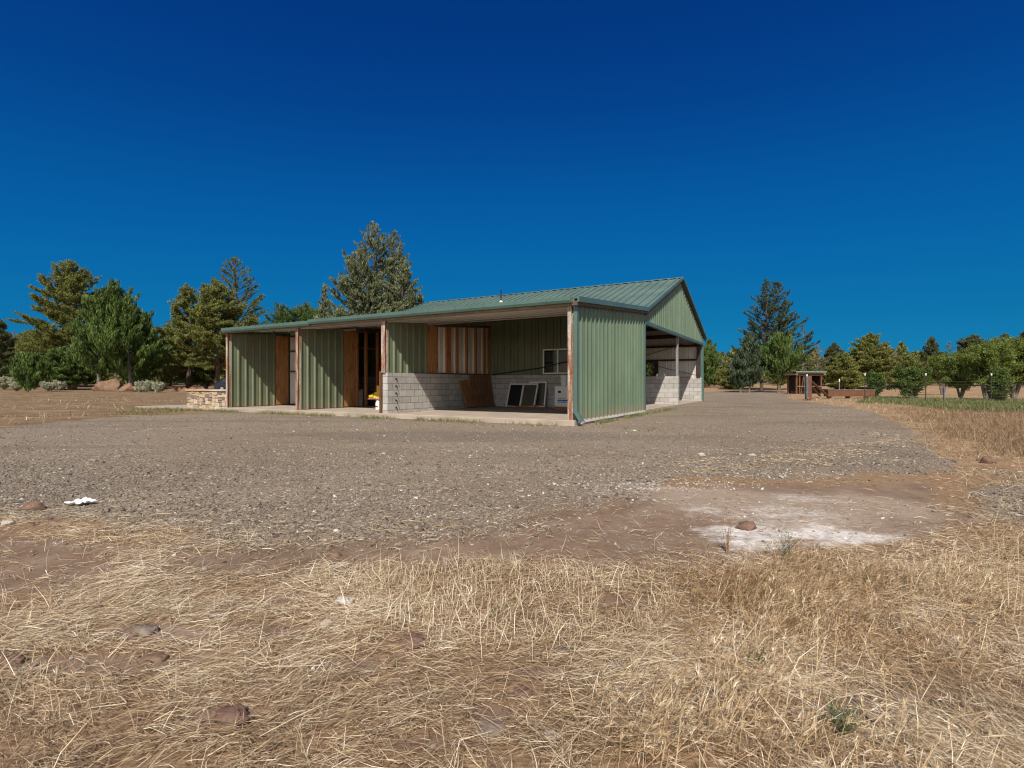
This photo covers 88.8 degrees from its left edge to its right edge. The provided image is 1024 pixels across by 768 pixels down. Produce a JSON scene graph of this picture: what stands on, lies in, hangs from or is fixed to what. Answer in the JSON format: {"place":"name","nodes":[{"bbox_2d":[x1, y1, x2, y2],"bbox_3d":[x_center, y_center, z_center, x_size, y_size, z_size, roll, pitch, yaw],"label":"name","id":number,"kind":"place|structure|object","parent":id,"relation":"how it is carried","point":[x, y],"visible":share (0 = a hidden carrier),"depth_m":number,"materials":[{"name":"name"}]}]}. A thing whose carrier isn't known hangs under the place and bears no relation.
{"place":"outdoors","nodes":[
{"label":"outdoors","id":0,"kind":"place"},
{"bbox_2d":[0,383,1023,767],"bbox_3d":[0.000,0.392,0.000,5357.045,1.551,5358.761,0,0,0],"label":"ground","id":1,"kind":"structure","parent":0,"point":[30,405],"depth_m":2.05,"materials":[{"name":"plant"}]},
{"bbox_2d":[0,376,13,388],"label":"sagebrush","id":2,"kind":"object","parent":1,"relation":"on","point":[4,380],"visible":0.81,"depth_m":65.70,"materials":[{"name":"grey plant"}]},
{"bbox_2d":[0,520,15,525],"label":"rock","id":3,"kind":"object","parent":1,"relation":"on","point":[7,522],"visible":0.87,"depth_m":3.74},
{"bbox_2d":[0,319,20,376],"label":"pine tree","id":4,"kind":"object","parent":1,"relation":"on","point":[5,356],"visible":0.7,"depth_m":71.79,"materials":[{"name":"green plant"}]},
{"bbox_2d":[0,653,25,669],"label":"rock","id":5,"kind":"object","parent":1,"relation":"on","point":[14,663],"visible":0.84,"depth_m":1.83,"materials":[{"name":"stone"}]},
{"bbox_2d":[8,380,22,390],"bbox_3d":[-58.768,0.191,61.981,1.728,1.458,1.527,0,0,0],"label":"sagebrush","id":6,"kind":"object","parent":1,"relation":"on","point":[14,386],"visible":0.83,"depth_m":61.62,"materials":[{"name":"grey plant"}]},
{"bbox_2d":[0,328,47,383],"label":"pine tree","id":7,"kind":"object","parent":1,"relation":"on","point":[17,346],"visible":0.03,"depth_m":78.38,"materials":[{"name":"green plant"}]},
{"bbox_2d":[6,350,54,391],"bbox_3d":[-52.445,-1.408,57.080,3.952,4.863,3.202,0,0,-44],"label":"juniper tree","id":8,"kind":"object","parent":1,"relation":"on","point":[24,367],"visible":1,"depth_m":56.55,"materials":[{"name":"green plant"}]},
{"bbox_2d":[39,381,56,390],"bbox_3d":[-55.839,0.179,62.939,1.586,1.325,1.810,0,0,0],"label":"sagebrush","id":9,"kind":"object","parent":1,"relation":"on","point":[48,386],"visible":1,"depth_m":62.72,"materials":[{"name":"grey plant"}]},
{"bbox_2d":[5,258,108,373],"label":"pine tree","id":10,"kind":"object","parent":1,"relation":"on","point":[67,293],"visible":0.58,"depth_m":73.28,"materials":[{"name":"green plant"}]},
{"bbox_2d":[53,379,67,389],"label":"sagebrush","id":11,"kind":"object","parent":1,"relation":"on","point":[60,384],"visible":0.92,"depth_m":65.74,"materials":[{"name":"grey plant"}]},
{"bbox_2d":[41,346,89,389],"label":"pine tree","id":12,"kind":"object","parent":1,"relation":"on","point":[61,362],"visible":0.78,"depth_m":67.11,"materials":[{"name":"green plant"}]},
{"bbox_2d":[66,383,78,389],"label":"sagebrush","id":13,"kind":"object","parent":1,"relation":"on","point":[72,386],"visible":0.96,"depth_m":67.76,"materials":[{"name":"grey plant"}]},
{"bbox_2d":[78,367,103,385],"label":"bushy tree","id":14,"kind":"object","parent":1,"relation":"on","point":[90,379],"visible":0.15,"depth_m":81.84,"materials":[{"name":"green plant"}]},
{"bbox_2d":[91,378,123,390],"bbox_3d":[-46.366,0.152,60.191,3.155,1.616,2.045,0,0,-7],"label":"boulder","id":15,"kind":"object","parent":1,"relation":"on","point":[115,384],"visible":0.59,"depth_m":59.41,"materials":[{"name":"stone"}]},
{"bbox_2d":[1,331,225,385],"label":"woods","id":16,"kind":"object","parent":1,"relation":"on","point":[108,375],"visible":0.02,"depth_m":96.47,"materials":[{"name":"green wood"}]},
{"bbox_2d":[64,278,163,385],"bbox_3d":[-47.226,-5.889,62.117,11.007,13.516,9.587,0,0,0],"label":"juniper tree","id":17,"kind":"object","parent":1,"relation":"on","point":[111,341],"visible":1,"depth_m":60.57,"materials":[{"name":"green plant"}]},
{"bbox_2d":[118,383,137,391],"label":"boulder","id":18,"kind":"object","parent":1,"relation":"on","point":[129,387],"visible":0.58,"depth_m":58.97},
{"bbox_2d":[116,714,142,726],"bbox_3d":[-1.142,1.000,1.554,0.068,0.013,0.051,0,0,-17],"label":"rock","id":19,"kind":"object","parent":1,"relation":"on","point":[125,719],"visible":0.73,"depth_m":1.55,"materials":[{"name":"stone"}]},
{"bbox_2d":[118,369,146,385],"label":"bushy tree","id":20,"kind":"object","parent":1,"relation":"on","point":[124,377],"visible":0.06,"depth_m":78.95,"materials":[{"name":"green plant"}]},
{"bbox_2d":[134,381,143,391],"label":"sagebrush","id":21,"kind":"object","parent":1,"relation":"on","point":[137,387],"visible":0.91,"depth_m":56.70,"materials":[{"name":"grey plant"}]},
{"bbox_2d":[139,380,153,391],"bbox_3d":[-39.736,0.195,57.002,1.436,1.533,1.423,0,0,0],"label":"sagebrush","id":22,"kind":"object","parent":1,"relation":"on","point":[146,386],"visible":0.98,"depth_m":56.66,"materials":[{"name":"grey plant"}]},
{"bbox_2d":[133,311,167,381],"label":"juniper tree","id":23,"kind":"object","parent":1,"relation":"on","point":[152,369],"visible":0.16,"depth_m":70.25,"materials":[{"name":"green plant"}]},
{"bbox_2d":[152,380,164,391],"bbox_3d":[-38.520,0.274,57.003,1.285,1.380,1.223,0,0,0],"label":"sagebrush","id":24,"kind":"object","parent":1,"relation":"on","point":[157,386],"visible":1,"depth_m":56.70,"materials":[{"name":"grey plant"}]},
{"bbox_2d":[149,357,177,382],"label":"bushy tree","id":25,"kind":"object","parent":1,"relation":"on","point":[163,376],"visible":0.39,"depth_m":75.52,"materials":[{"name":"green plant"}]},
{"bbox_2d":[157,335,172,365],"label":"juniper tree","id":26,"kind":"object","parent":1,"relation":"on","point":[168,347],"visible":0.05,"depth_m":78.36,"materials":[{"name":"green plant"}]},
{"bbox_2d":[163,334,186,386],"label":"pine tree","id":27,"kind":"object","parent":1,"relation":"on","point":[170,382],"visible":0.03,"depth_m":85.98,"materials":[{"name":"green plant"}]},
{"bbox_2d":[136,405,219,409],"bbox_3d":[-13.057,1.107,21.985,6.080,0.285,2.150,0,0,30],"label":"concrete pad","id":28,"kind":"object","parent":1,"relation":"on","point":[176,406],"visible":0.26,"depth_m":22.38,"materials":[{"name":"concrete"}]},
{"bbox_2d":[185,389,225,408],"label":"stone wall","id":29,"kind":"structure","parent":28,"relation":"on","point":[206,398],"depth_m":21.04,"materials":[{"name":"stone"}]},
{"bbox_2d":[152,283,221,387],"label":"pine tree","id":30,"kind":"object","parent":1,"relation":"on","point":[183,301],"visible":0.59,"depth_m":69.93,"materials":[{"name":"green plant"}]},
{"bbox_2d":[175,368,202,386],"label":"bushy tree","id":31,"kind":"object","parent":1,"relation":"on","point":[183,379],"visible":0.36,"depth_m":73.48,"materials":[{"name":"green plant"}]},
{"bbox_2d":[191,356,223,388],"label":"bushy tree","id":32,"kind":"object","parent":1,"relation":"on","point":[206,382],"visible":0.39,"depth_m":74.59,"materials":[{"name":"green plant"}]},
{"bbox_2d":[168,278,259,382],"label":"pine tree","id":33,"kind":"object","parent":1,"relation":"on","point":[208,308],"visible":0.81,"depth_m":65.35,"materials":[{"name":"green plant"}]},
{"bbox_2d":[208,612,221,617],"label":"rock","id":34,"kind":"object","parent":1,"relation":"on","point":[215,613],"visible":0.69,"depth_m":2.23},
{"bbox_2d":[214,378,225,388],"bbox_3d":[-31.930,0.046,61.000,4.665,1.645,1.808,0,0,0],"label":"parked car","id":35,"kind":"object","parent":1,"relation":"on","point":[220,384],"visible":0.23,"depth_m":60.13,"materials":[{"name":"black paint"}]},
{"bbox_2d":[220,356,225,377],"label":"bushy tree","id":36,"kind":"object","parent":1,"relation":"on","point":[223,371],"visible":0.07,"depth_m":70.91,"materials":[{"name":"green plant"}]},
{"bbox_2d":[210,257,269,336],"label":"pine tree","id":37,"kind":"object","parent":1,"relation":"on","point":[253,304],"visible":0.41,"depth_m":81.79,"materials":[{"name":"green plant"}]},
{"bbox_2d":[263,301,319,323],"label":"oak tree","id":38,"kind":"object","parent":1,"relation":"on","point":[303,312],"visible":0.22,"depth_m":71.64,"materials":[{"name":"green plant"}]},
{"bbox_2d":[318,283,330,317],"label":"juniper tree","id":39,"kind":"object","parent":1,"relation":"on","point":[325,303],"visible":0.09,"depth_m":62.63,"materials":[{"name":"green plant"}]},
{"bbox_2d":[325,306,354,317],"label":"pine tree","id":40,"kind":"object","parent":1,"relation":"on","point":[341,311],"visible":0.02,"depth_m":51.60,"materials":[{"name":"green plant"}]},
{"bbox_2d":[334,596,356,605],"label":"rock","id":41,"kind":"object","parent":1,"relation":"on","point":[346,599],"visible":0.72,"depth_m":2.35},
{"bbox_2d":[313,221,423,318],"bbox_3d":[-15.246,-8.886,60.135,16.896,19.674,16.498,0,0,0],"label":"juniper tree","id":42,"kind":"object","parent":1,"relation":"on","point":[352,288],"visible":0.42,"depth_m":57.46,"materials":[{"name":"green plant"}]},
{"bbox_2d":[378,303,392,312],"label":"pine tree","id":43,"kind":"object","parent":1,"relation":"on","point":[386,308],"visible":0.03,"depth_m":52.59,"materials":[{"name":"green plant"}]},
{"bbox_2d":[396,633,427,649],"bbox_3d":[-0.387,0.987,2.019,0.102,0.025,0.121,0,0,-42],"label":"rock","id":44,"kind":"object","parent":1,"relation":"on","point":[420,638],"visible":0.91,"depth_m":2.00,"materials":[{"name":"stone"}]},
{"bbox_2d":[221,277,706,425],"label":"metal shed","id":45,"kind":"structure","parent":1,"relation":"on","point":[601,346],"depth_m":18.98,"materials":[{"name":"metal"}]},
{"bbox_2d":[368,385,382,408],"bbox_3d":[-4.830,0.460,18.620,0.535,0.840,0.320,0,0,4],"label":"yellow machine","id":46,"kind":"object","parent":45,"relation":"on","point":[374,395],"visible":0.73,"depth_m":18.52,"materials":[{"name":"metal"}]},
{"bbox_2d":[459,380,475,407],"bbox_3d":[-1.628,0.351,19.144,0.031,1.020,0.600,-19,-6,28],"label":"plank board","id":47,"kind":"object","parent":45,"relation":"on","point":[467,393],"visible":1,"depth_m":19.12,"materials":[{"name":"brown wood"}]},
{"bbox_2d":[469,374,493,406],"bbox_3d":[-1.152,0.258,20.076,0.022,1.240,1.480,-11,-5,29],"label":"plywood board","id":48,"kind":"object","parent":45,"relation":"on","point":[481,388],"visible":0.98,"depth_m":20.06,"materials":[{"name":"wood"}]},
{"bbox_2d":[505,383,538,406],"bbox_3d":[0.381,0.437,19.812,1.240,0.920,0.393,0,0,30],"label":"loose window","id":49,"kind":"structure","parent":45,"relation":"on","point":[522,394],"depth_m":19.81,"materials":[{"name":"white plastic"}]},
{"bbox_2d":[530,381,547,406],"bbox_3d":[0.962,0.397,19.702,0.720,0.982,0.255,0,0,30],"label":"loose window","id":50,"kind":"structure","parent":45,"relation":"on","point":[541,394],"depth_m":19.62,"materials":[{"name":"white plastic"}]},
{"bbox_2d":[543,348,567,373],"bbox_3d":[1.705,-0.843,19.447,1.230,0.935,0.068,0,0,30],"label":"window","id":51,"kind":"structure","parent":45,"relation":"in","point":[544,350],"depth_m":19.42,"materials":[{"name":"white plastic"}]},
{"bbox_2d":[646,361,657,375],"bbox_3d":[7.457,-0.820,29.317,1.470,0.880,0.090,0,0,30],"label":"window","id":52,"kind":"structure","parent":45,"relation":"in","point":[655,362],"depth_m":28.99,"materials":[{"name":"metal"}]},
{"bbox_2d":[458,657,481,665],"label":"rock","id":53,"kind":"object","parent":1,"relation":"on","point":[473,661],"visible":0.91,"depth_m":1.89,"materials":[{"name":"stone"}]},
{"bbox_2d":[474,717,507,737],"bbox_3d":[-0.067,1.020,1.561,0.110,0.011,0.085,0,0,15],"label":"rock","id":54,"kind":"object","parent":1,"relation":"on","point":[501,724],"visible":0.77,"depth_m":1.56,"materials":[{"name":"stone"}]},
{"bbox_2d":[0,481,984,750],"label":"dirt patch","id":55,"kind":"object","parent":1,"relation":"on","point":[820,501],"visible":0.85,"depth_m":3.27,"materials":[{"name":"soil"}]},
{"bbox_2d":[131,624,158,636],"bbox_3d":[-1.457,0.972,2.076,0.101,0.028,0.097,0,0,-9],"label":"rock","id":56,"kind":"object","parent":55,"relation":"on","point":[145,629],"visible":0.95,"depth_m":2.06,"materials":[{"name":"stone"}]},
{"bbox_2d":[136,652,169,663],"bbox_3d":[-1.305,0.991,1.896,0.108,0.018,0.067,0,0,2],"label":"rock","id":57,"kind":"object","parent":55,"relation":"on","point":[157,657],"visible":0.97,"depth_m":1.89,"materials":[{"name":"stone"}]},
{"bbox_2d":[212,703,254,724],"bbox_3d":[-0.829,0.986,1.563,0.130,0.020,0.084,0,0,17],"label":"rock","id":58,"kind":"object","parent":55,"relation":"on","point":[227,714],"visible":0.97,"depth_m":1.55,"materials":[{"name":"stone"}]},
{"bbox_2d":[327,552,340,556],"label":"rock","id":59,"kind":"object","parent":55,"relation":"on","point":[334,554],"visible":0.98,"depth_m":3.07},
{"bbox_2d":[720,507,733,553],"bbox_3d":[1.293,0.882,3.151,0.079,0.290,0.068,0,0,0],"label":"weed","id":60,"kind":"object","parent":55,"relation":"on","point":[727,543],"visible":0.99,"depth_m":3.16,"materials":[{"name":"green plant"}]},
{"bbox_2d":[735,520,756,530],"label":"rock","id":61,"kind":"object","parent":55,"relation":"on","point":[748,525],"visible":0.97,"depth_m":3.67,"materials":[{"name":"stone"}]},
{"bbox_2d":[0,391,1023,509],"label":"field grass","id":62,"kind":"structure","parent":1,"relation":"on","point":[1013,433],"depth_m":11.31,"materials":[{"name":"plant"}]},
{"bbox_2d":[513,686,533,699],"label":"rock","id":63,"kind":"object","parent":1,"relation":"on","point":[525,689],"visible":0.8,"depth_m":1.73,"materials":[{"name":"stone"}]},
{"bbox_2d":[530,620,551,629],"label":"rock","id":64,"kind":"object","parent":1,"relation":"on","point":[540,623],"visible":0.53,"depth_m":2.19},
{"bbox_2d":[544,730,561,739],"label":"rock","id":65,"kind":"object","parent":1,"relation":"on","point":[547,732],"visible":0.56,"depth_m":1.52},
{"bbox_2d":[548,646,567,657],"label":"rock","id":66,"kind":"object","parent":1,"relation":"on","point":[559,650],"visible":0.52,"depth_m":1.97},
{"bbox_2d":[106,395,1023,425],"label":"green grass","id":67,"kind":"structure","parent":1,"relation":"on","point":[972,403],"depth_m":20.72,"materials":[{"name":"plant"}]},
{"bbox_2d":[579,636,595,643],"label":"rock","id":68,"kind":"object","parent":1,"relation":"on","point":[586,638],"visible":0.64,"depth_m":2.08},
{"bbox_2d":[601,660,623,668],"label":"rock","id":69,"kind":"object","parent":1,"relation":"on","point":[619,662],"visible":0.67,"depth_m":1.90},
{"bbox_2d":[704,339,722,387],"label":"juniper tree","id":70,"kind":"object","parent":1,"relation":"on","point":[712,359],"visible":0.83,"depth_m":89.22,"materials":[{"name":"green plant"}]},
{"bbox_2d":[716,368,726,387],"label":"bushy tree","id":71,"kind":"object","parent":1,"relation":"on","point":[719,375],"visible":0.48,"depth_m":87.88,"materials":[{"name":"green plant"}]},
{"bbox_2d":[718,369,748,388],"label":"bush","id":72,"kind":"object","parent":1,"relation":"on","point":[727,383],"visible":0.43,"depth_m":83.64,"materials":[{"name":"green plant"}]},
{"bbox_2d":[740,646,766,668],"bbox_3d":[0.862,0.970,1.850,0.095,0.108,0.088,0,0,0],"label":"weed","id":73,"kind":"object","parent":1,"relation":"on","point":[748,657],"visible":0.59,"depth_m":1.86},
{"bbox_2d":[725,279,820,390],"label":"pine tree","id":74,"kind":"object","parent":1,"relation":"on","point":[780,323],"visible":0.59,"depth_m":73.28,"materials":[{"name":"green plant"}]},
{"bbox_2d":[767,528,797,559],"bbox_3d":[1.596,0.942,3.063,0.163,0.186,0.141,0,0,-16],"label":"weed","id":75,"kind":"object","parent":1,"relation":"on","point":[788,549],"visible":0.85,"depth_m":3.06,"materials":[{"name":"plant"}]},
{"bbox_2d":[758,330,807,392],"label":"juniper tree","id":76,"kind":"object","parent":1,"relation":"on","point":[777,351],"visible":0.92,"depth_m":65.30,"materials":[{"name":"plant"}]},
{"bbox_2d":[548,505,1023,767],"bbox_3d":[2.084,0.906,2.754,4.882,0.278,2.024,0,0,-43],"label":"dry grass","id":77,"kind":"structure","parent":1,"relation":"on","point":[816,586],"depth_m":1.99,"materials":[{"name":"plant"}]},
{"bbox_2d":[646,341,958,384],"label":"woods","id":78,"kind":"object","parent":1,"relation":"on","point":[901,348],"visible":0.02,"depth_m":97.40,"materials":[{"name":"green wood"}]},
{"bbox_2d":[790,323,815,371],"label":"pine tree","id":79,"kind":"object","parent":1,"relation":"on","point":[803,363],"visible":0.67,"depth_m":72.81,"materials":[{"name":"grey plant"}]},
{"bbox_2d":[784,371,826,393],"bbox_3d":[31.851,-0.131,56.963,3.450,2.430,2.270,0,0,-5],"label":"shelter","id":80,"kind":"object","parent":1,"relation":"on","point":[796,382],"visible":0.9,"depth_m":57.01,"materials":[{"name":"wood"}]},
{"bbox_2d":[803,345,830,372],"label":"bare tree","id":81,"kind":"object","parent":1,"relation":"on","point":[817,355],"visible":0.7,"depth_m":81.91,"materials":[{"name":"grey plant"}]},
{"bbox_2d":[805,374,830,399],"bbox_3d":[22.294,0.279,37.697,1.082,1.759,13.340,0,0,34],"label":"gate post","id":82,"kind":"object","parent":1,"relation":"on","point":[809,382],"visible":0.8,"depth_m":32.41,"materials":[{"name":"brown wood"}]},
{"bbox_2d":[819,342,845,378],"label":"pine tree","id":83,"kind":"object","parent":1,"relation":"on","point":[833,351],"visible":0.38,"depth_m":85.57,"materials":[{"name":"green plant"}]},
{"bbox_2d":[824,692,863,738],"bbox_3d":[0.928,0.932,1.462,0.099,0.125,0.085,0,0,35],"label":"weed","id":84,"kind":"object","parent":1,"relation":"on","point":[841,727],"visible":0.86,"depth_m":1.45,"materials":[{"name":"plant"}]},
{"bbox_2d":[824,352,866,389],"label":"pine tree","id":85,"kind":"object","parent":1,"relation":"on","point":[843,369],"visible":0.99,"depth_m":70.98,"materials":[{"name":"green plant"}]},
{"bbox_2d":[824,390,874,397],"bbox_3d":[25.111,0.769,39.000,3.360,0.705,0.800,0,0,6],"label":"timber trough","id":86,"kind":"object","parent":1,"relation":"on","point":[848,393],"visible":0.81,"depth_m":38.66,"materials":[{"name":"wood"}]},
{"bbox_2d":[865,369,886,396],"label":"fruit tree","id":87,"kind":"object","parent":1,"relation":"on","point":[875,381],"visible":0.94,"depth_m":40.68,"materials":[{"name":"green plant"}]},
{"bbox_2d":[847,332,907,385],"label":"pine tree","id":88,"kind":"object","parent":1,"relation":"on","point":[869,352],"visible":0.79,"depth_m":74.71,"materials":[{"name":"green plant"}]},
{"bbox_2d":[889,353,929,383],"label":"pine tree","id":89,"kind":"object","parent":1,"relation":"on","point":[906,361],"visible":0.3,"depth_m":77.25,"materials":[{"name":"green plant"}]},
{"bbox_2d":[885,363,936,398],"bbox_3d":[28.331,-0.194,36.904,2.934,2.532,2.596,0,0,19],"label":"fruit tree","id":90,"kind":"object","parent":1,"relation":"on","point":[914,384],"visible":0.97,"depth_m":36.55,"materials":[{"name":"green plant"}]},
{"bbox_2d":[918,336,942,384],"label":"pine tree","id":91,"kind":"object","parent":1,"relation":"on","point":[932,348],"visible":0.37,"depth_m":87.59,"materials":[{"name":"green plant"}]},
{"bbox_2d":[919,351,960,394],"bbox_3d":[42.889,-1.078,51.903,3.738,4.425,3.889,0,0,-14],"label":"fruit tree","id":92,"kind":"object","parent":1,"relation":"on","point":[933,360],"visible":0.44,"depth_m":51.81,"materials":[{"name":"green plant"}]},
{"bbox_2d":[864,373,1023,400],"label":"wire fence","id":93,"kind":"object","parent":1,"relation":"on","point":[946,381],"visible":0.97,"depth_m":30.58,"materials":[{"name":"metal"}]},
{"bbox_2d":[935,353,976,398],"bbox_3d":[32.673,-0.609,38.066,2.888,3.441,3.071,0,0,31],"label":"fruit tree","id":94,"kind":"object","parent":1,"relation":"on","point":[952,368],"visible":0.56,"depth_m":37.91,"materials":[{"name":"green plant"}]},
{"bbox_2d":[955,334,983,385],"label":"pine tree","id":95,"kind":"object","parent":1,"relation":"on","point":[972,339],"visible":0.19,"depth_m":83.56,"materials":[{"name":"green plant"}]},
{"bbox_2d":[954,338,1017,398],"bbox_3d":[31.817,-1.015,35.170,3.276,4.218,3.549,0,0,39],"label":"fruit tree","id":96,"kind":"object","parent":1,"relation":"on","point":[980,360],"visible":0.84,"depth_m":34.73,"materials":[{"name":"green plant"}]},
{"bbox_2d":[979,456,996,463],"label":"rock","id":97,"kind":"object","parent":1,"relation":"on","point":[988,460],"visible":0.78,"depth_m":6.67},
{"bbox_2d":[968,335,1023,399],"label":"fruit tree","id":98,"kind":"object","parent":1,"relation":"on","point":[1017,370],"visible":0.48,"depth_m":36.36,"materials":[{"name":"green plant"}]},
{"bbox_2d":[988,387,1006,399],"bbox_3d":[29.343,0.564,31.600,0.852,0.900,0.852,0,0,0],"label":"wire cage","id":99,"kind":"object","parent":1,"relation":"on","point":[996,392],"visible":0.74,"depth_m":31.46,"materials":[{"name":"metal"}]},
{"bbox_2d":[984,365,1013,400],"bbox_3d":[29.410,0.021,31.706,1.514,2.377,1.300,0,0,-22],"label":"fruit tree","id":100,"kind":"object","parent":1,"relation":"on","point":[1001,376],"visible":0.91,"depth_m":31.48,"materials":[{"name":"green plant"}]},
{"bbox_2d":[0,391,1023,767],"bbox_3d":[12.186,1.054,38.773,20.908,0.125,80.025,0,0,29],"label":"gravel driveway","id":101,"kind":"structure","parent":0,"point":[743,400],"depth_m":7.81,"materials":[{"name":"gravel"}]},
{"bbox_2d":[20,500,46,510],"bbox_3d":[-3.866,0.978,4.225,0.213,0.078,0.138,0,0,29],"label":"rock","id":102,"kind":"object","parent":101,"relation":"on","point":[35,505],"visible":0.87,"depth_m":4.19,"materials":[{"name":"stone"}]},
{"bbox_2d":[64,497,97,503],"bbox_3d":[-3.617,0.973,4.393,0.146,0.047,0.196,0,0,37],"label":"rag","id":103,"kind":"object","parent":101,"relation":"on","point":[82,500],"visible":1,"depth_m":4.37,"materials":[{"name":"white fabric"}]},
{"bbox_2d":[726,331,772,391],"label":"juniper tree","id":104,"kind":"object","parent":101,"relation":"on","point":[746,369],"visible":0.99,"depth_m":66.47,"materials":[{"name":"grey plant"}]},
{"bbox_2d":[0,0,1023,382],"label":"sky","id":105,"kind":"structure","parent":0,"point":[862,158],"materials":[{"name":"blue"}]},
{"bbox_2d":[553,407,567,408],"bbox_3d":[1.960,0.839,18.472,0.810,0.082,0.640,0,0,30],"label":"timber pallet","id":106,"kind":"object","parent":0,"point":[560,407],"visible":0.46,"depth_m":18.26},
{"bbox_2d":[555,386,567,406],"bbox_3d":[1.944,0.435,18.473,0.720,0.720,0.554,0,0,30],"label":"white box","id":107,"kind":"object","parent":106,"relation":"on","point":[561,396],"visible":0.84,"depth_m":18.28,"materials":[{"name":"plastic"}]},
{"bbox_2d":[560,375,567,385],"bbox_3d":[1.873,-0.117,18.510,0.330,0.375,0.330,0,0,30],"label":"bucket","id":108,"kind":"object","parent":107,"relation":"on","point":[564,380],"visible":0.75,"depth_m":18.38,"materials":[{"name":"white plastic"}]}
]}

